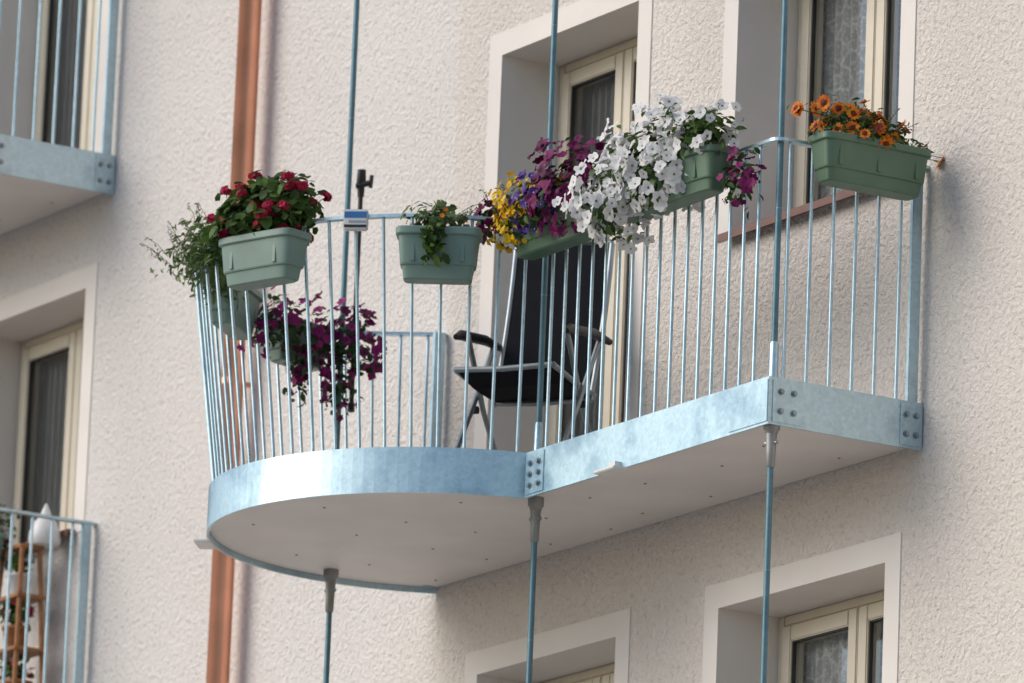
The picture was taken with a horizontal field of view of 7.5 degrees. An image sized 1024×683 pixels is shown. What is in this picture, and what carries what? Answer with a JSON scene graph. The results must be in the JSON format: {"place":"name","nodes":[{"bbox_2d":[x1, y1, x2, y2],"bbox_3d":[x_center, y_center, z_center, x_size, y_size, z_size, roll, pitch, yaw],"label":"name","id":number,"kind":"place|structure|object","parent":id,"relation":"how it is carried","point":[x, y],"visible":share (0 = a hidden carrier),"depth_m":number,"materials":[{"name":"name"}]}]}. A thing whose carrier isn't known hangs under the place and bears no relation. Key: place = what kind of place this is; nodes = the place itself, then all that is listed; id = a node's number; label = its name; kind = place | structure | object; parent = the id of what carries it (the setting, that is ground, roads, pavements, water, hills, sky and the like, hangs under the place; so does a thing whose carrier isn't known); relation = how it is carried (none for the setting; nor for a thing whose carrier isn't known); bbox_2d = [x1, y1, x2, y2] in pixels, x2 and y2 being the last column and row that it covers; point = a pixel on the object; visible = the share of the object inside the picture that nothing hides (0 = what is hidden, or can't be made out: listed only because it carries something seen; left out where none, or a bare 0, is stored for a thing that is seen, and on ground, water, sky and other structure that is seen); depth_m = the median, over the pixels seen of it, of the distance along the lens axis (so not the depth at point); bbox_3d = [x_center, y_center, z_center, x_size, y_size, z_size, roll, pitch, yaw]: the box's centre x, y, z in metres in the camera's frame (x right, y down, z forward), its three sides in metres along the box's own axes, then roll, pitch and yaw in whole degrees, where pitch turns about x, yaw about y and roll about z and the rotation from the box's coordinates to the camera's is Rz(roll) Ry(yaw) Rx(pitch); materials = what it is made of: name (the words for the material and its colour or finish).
{"place":"outdoors","nodes":[
{"label":"outdoors","id":0,"kind":"place"},
{"bbox_2d":[0,0,108,548],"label":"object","id":1,"kind":"object","parent":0,"point":[49,306],"visible":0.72,"depth_m":41.30,"materials":[{"name":"white paint"}]},
{"bbox_2d":[0,0,460,682],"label":"wall","id":2,"kind":"structure","parent":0,"point":[146,504],"depth_m":38.99,"materials":[{"name":"beige paint"}]},
{"bbox_2d":[433,0,1023,682],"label":"facade wall","id":3,"kind":"structure","parent":0,"point":[949,500],"depth_m":33.94,"materials":[{"name":"paint"}]},
{"bbox_2d":[12,0,898,682],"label":"window frames","id":4,"kind":"structure","parent":3,"relation":"in","point":[860,620],"depth_m":36.39,"materials":[{"name":"beige wood"}]},
{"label":"pavement","id":5,"kind":"structure","parent":0,"visible":0},
{"bbox_2d":[323,0,359,682],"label":"suspension rod","id":6,"kind":"object","parent":5,"relation":"on","point":[345,248],"visible":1,"depth_m":36.86,"materials":[{"name":"metal"}]},
{"bbox_2d":[526,0,558,682],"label":"suspension rod","id":7,"kind":"object","parent":5,"relation":"on","point":[533,564],"visible":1,"depth_m":34.91,"materials":[{"name":"metal"}]},
{"bbox_2d":[464,0,916,682],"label":"facade wall reveals","id":8,"kind":"object","parent":5,"relation":"on","point":[518,96],"visible":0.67,"depth_m":35.35,"materials":[{"name":"white paint"}]},
{"bbox_2d":[0,507,96,682],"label":"balcony","id":9,"kind":"structure","parent":8,"relation":"attached to","point":[82,603],"depth_m":39.66,"materials":[{"name":"metal"}]},
{"bbox_2d":[0,532,6,556],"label":"flower box","id":10,"kind":"object","parent":9,"relation":"attached to","point":[3,536],"visible":1,"depth_m":40.07,"materials":[{"name":"green plastic"}]},
{"bbox_2d":[0,504,19,547],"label":"red geranium plant","id":11,"kind":"object","parent":10,"relation":"in","point":[6,542],"visible":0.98,"depth_m":40.16,"materials":[{"name":"green plant"}]},
{"bbox_2d":[0,543,47,682],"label":"wooden plant stand","id":12,"kind":"object","parent":9,"relation":"on","point":[16,649],"visible":0.97,"depth_m":39.92,"materials":[{"name":"brown wood"}]},
{"bbox_2d":[1,624,29,646],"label":"terracotta pot","id":13,"kind":"object","parent":12,"relation":"on","point":[11,635],"visible":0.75,"depth_m":39.95,"materials":[{"name":"brown ceramic"}]},
{"bbox_2d":[0,679,32,682],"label":"terracotta pot","id":14,"kind":"object","parent":12,"relation":"on","point":[18,681],"visible":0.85,"depth_m":39.83,"materials":[{"name":"brown ceramic"}]},
{"bbox_2d":[0,550,36,679],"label":"potted flowers","id":15,"kind":"object","parent":14,"relation":"on","point":[12,608],"visible":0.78,"depth_m":39.99,"materials":[{"name":"green plant"}]},
{"bbox_2d":[6,572,27,593],"bbox_3d":[-2.523,1.249,40.036,0.126,0.120,0.126,10,-16,-30],"label":"white pot","id":16,"kind":"object","parent":12,"relation":"on","point":[13,582],"visible":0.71,"depth_m":40.00,"materials":[{"name":"ceramic"}]},
{"bbox_2d":[28,503,60,548],"bbox_3d":[-2.384,0.935,40.035,0.170,0.220,0.170,10,-16,-30],"label":"white garden ornament","id":17,"kind":"object","parent":12,"relation":"on","point":[42,532],"visible":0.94,"depth_m":39.97,"materials":[{"name":"ceramic"}]},
{"bbox_2d":[0,0,118,234],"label":"balcony","id":18,"kind":"structure","parent":8,"relation":"attached to","point":[39,180],"depth_m":40.22,"materials":[{"name":"metal"}]},
{"bbox_2d":[206,0,261,682],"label":"copper downpipe","id":19,"kind":"object","parent":8,"relation":"attached to","point":[242,168],"visible":0.42,"depth_m":38.61,"materials":[{"name":"brown metal"}]},
{"bbox_2d":[0,190,860,557],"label":"window sills","id":20,"kind":"structure","parent":8,"relation":"attached to","point":[800,210],"depth_m":34.54,"materials":[{"name":"metal"}]},
{"bbox_2d":[803,0,900,682],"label":"curtains","id":21,"kind":"object","parent":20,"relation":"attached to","point":[843,81],"visible":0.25,"depth_m":35.12,"materials":[{"name":"white fabric"}]},
{"bbox_2d":[193,137,928,612],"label":"balcony","id":22,"kind":"structure","parent":8,"relation":"attached to","point":[431,517],"depth_m":34.68,"materials":[{"name":"metal"}]},
{"bbox_2d":[140,202,250,306],"bbox_3d":[-1.398,-0.425,35.736,0.598,0.387,0.963,4,-14,-8],"label":"lavender plant","id":23,"kind":"object","parent":22,"relation":"on","point":[194,261],"visible":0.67,"depth_m":35.69,"materials":[{"name":"green plant"}]},
{"bbox_2d":[207,275,262,339],"bbox_3d":[-1.315,-0.178,36.341,0.224,0.274,0.432,-2,-14,17],"label":"flower box","id":24,"kind":"object","parent":22,"relation":"attached to","point":[255,297],"visible":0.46,"depth_m":36.25,"materials":[{"name":"green plastic"}]},
{"bbox_2d":[219,226,311,290],"bbox_3d":[-1.093,-0.382,35.039,0.442,0.274,0.234,-9,-18,40],"label":"flower box","id":25,"kind":"object","parent":22,"relation":"attached to","point":[267,258],"visible":1,"depth_m":34.93,"materials":[{"name":"green plastic"}]},
{"bbox_2d":[199,169,332,243],"bbox_3d":[-1.125,-0.552,35.162,0.573,0.408,0.688,10,-16,-30],"label":"red geranium plant","id":26,"kind":"object","parent":25,"relation":"in","point":[276,202],"visible":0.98,"depth_m":35.02,"materials":[{"name":"green plant"}]},
{"bbox_2d":[261,311,328,371],"bbox_3d":[-1.021,-0.005,36.758,0.224,0.254,0.352,-11,-19,43],"label":"flower box","id":27,"kind":"object","parent":22,"relation":"attached to","point":[277,356],"visible":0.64,"depth_m":36.64,"materials":[{"name":"green plastic"}]},
{"bbox_2d":[237,286,330,406],"bbox_3d":[-1.069,0.022,36.529,0.405,0.558,0.355,10,-16,-30],"label":"magenta petunia plant","id":28,"kind":"object","parent":27,"relation":"in","point":[299,373],"visible":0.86,"depth_m":36.49,"materials":[{"name":"purple plant"}]},
{"bbox_2d":[300,291,387,420],"bbox_3d":[-0.796,0.083,36.694,0.428,0.611,0.310,10,-16,-30],"label":"magenta petunia plant","id":29,"kind":"object","parent":27,"relation":"in","point":[371,369],"visible":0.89,"depth_m":36.64,"materials":[{"name":"purple plant"}]},
{"bbox_2d":[343,209,368,230],"bbox_3d":[-0.694,-0.538,34.912,0.110,0.096,0.053,0,-14,8],"label":"rail thermometer","id":30,"kind":"object","parent":22,"relation":"attached to","point":[355,219],"visible":1,"depth_m":34.89,"materials":[{"name":"white plastic"}]},
{"bbox_2d":[345,169,373,411],"bbox_3d":[-0.744,-0.237,36.852,0.062,1.170,0.160,14,-18,-40],"label":"parasol pole","id":31,"kind":"object","parent":22,"relation":"on","point":[362,183],"visible":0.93,"depth_m":36.89,"materials":[{"name":"black plastic"}]},
{"bbox_2d":[396,223,482,284],"bbox_3d":[-0.323,-0.398,34.744,0.382,0.289,0.224,1,-13,4],"label":"flower box","id":32,"kind":"object","parent":22,"relation":"attached to","point":[462,246],"visible":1,"depth_m":34.65,"materials":[{"name":"green plastic"}]},
{"bbox_2d":[400,199,482,267],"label":"bidens plant","id":33,"kind":"object","parent":32,"relation":"in","point":[443,216],"visible":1,"depth_m":34.66,"materials":[{"name":"green plant"}]},
{"bbox_2d":[453,237,614,449],"bbox_3d":[0.098,0.050,35.377,0.584,1.207,0.717,-3,-15,22],"label":"folding chair","id":34,"kind":"object","parent":22,"relation":"on","point":[506,382],"visible":0.77,"depth_m":35.57,"materials":[{"name":"fabric"}]},
{"bbox_2d":[509,187,615,259],"bbox_3d":[0.256,-0.539,34.520,0.224,0.244,0.772,10,-16,-30],"label":"flower box","id":35,"kind":"object","parent":22,"relation":"attached to","point":[535,246],"visible":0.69,"depth_m":34.51,"materials":[{"name":"green plastic"}]},
{"bbox_2d":[486,171,563,253],"bbox_3d":[0.120,-0.576,34.729,0.365,0.357,0.527,10,-16,-30],"label":"yellow calibrachoa plant","id":36,"kind":"object","parent":35,"relation":"in","point":[503,226],"visible":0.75,"depth_m":34.72,"materials":[{"name":"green plant"}]},
{"bbox_2d":[506,170,555,235],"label":"violet petunia plant","id":37,"kind":"object","parent":35,"relation":"in","point":[532,225],"visible":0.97,"depth_m":34.49,"materials":[{"name":"purple plant"}]},
{"bbox_2d":[473,134,610,244],"bbox_3d":[0.160,-0.614,34.636,0.512,0.478,0.972,10,-16,-30],"label":"plum petunia plant","id":38,"kind":"object","parent":35,"relation":"in","point":[547,182],"visible":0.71,"depth_m":34.37,"materials":[{"name":"purple plant"}]},
{"bbox_2d":[552,92,746,253],"bbox_3d":[0.633,-0.722,33.868,0.515,0.654,1.211,14,-18,-40],"label":"white petunia plant","id":39,"kind":"object","parent":22,"relation":"on","point":[622,160],"visible":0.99,"depth_m":33.76,"materials":[{"name":"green plant"}]},
{"bbox_2d":[627,144,735,222],"bbox_3d":[0.714,-0.695,33.791,0.224,0.244,0.792,10,-16,-30],"label":"flower box","id":40,"kind":"object","parent":22,"relation":"attached to","point":[703,170],"visible":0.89,"depth_m":33.51,"materials":[{"name":"green plastic"}]},
{"bbox_2d":[716,146,766,218],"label":"magenta petunia plant","id":41,"kind":"object","parent":22,"relation":"on","point":[746,182],"visible":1,"depth_m":33.35,"materials":[{"name":"purple plant"}]},
{"bbox_2d":[808,130,930,200],"bbox_3d":[1.512,-0.764,33.420,0.552,0.259,0.234,10,-16,-30],"label":"flower box","id":42,"kind":"object","parent":22,"relation":"attached to","point":[850,162],"visible":1,"depth_m":33.31,"materials":[{"name":"green plastic"}]},
{"bbox_2d":[787,94,944,166],"bbox_3d":[1.543,-0.899,33.413,0.833,0.324,0.340,10,-16,-30],"label":"orange gazania plant","id":43,"kind":"object","parent":42,"relation":"in","point":[864,123],"visible":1,"depth_m":33.36,"materials":[{"name":"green plant"}]},
{"bbox_2d":[760,0,788,682],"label":"suspension rod","id":44,"kind":"object","parent":5,"relation":"on","point":[774,337],"visible":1,"depth_m":33.21,"materials":[{"name":"metal"}]},
{"label":"ground","id":45,"kind":"structure","parent":0,"visible":0},
{"bbox_2d":[32,0,898,674],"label":"rooms","id":46,"kind":"object","parent":45,"relation":"on","point":[598,98],"depth_m":41.88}
]}

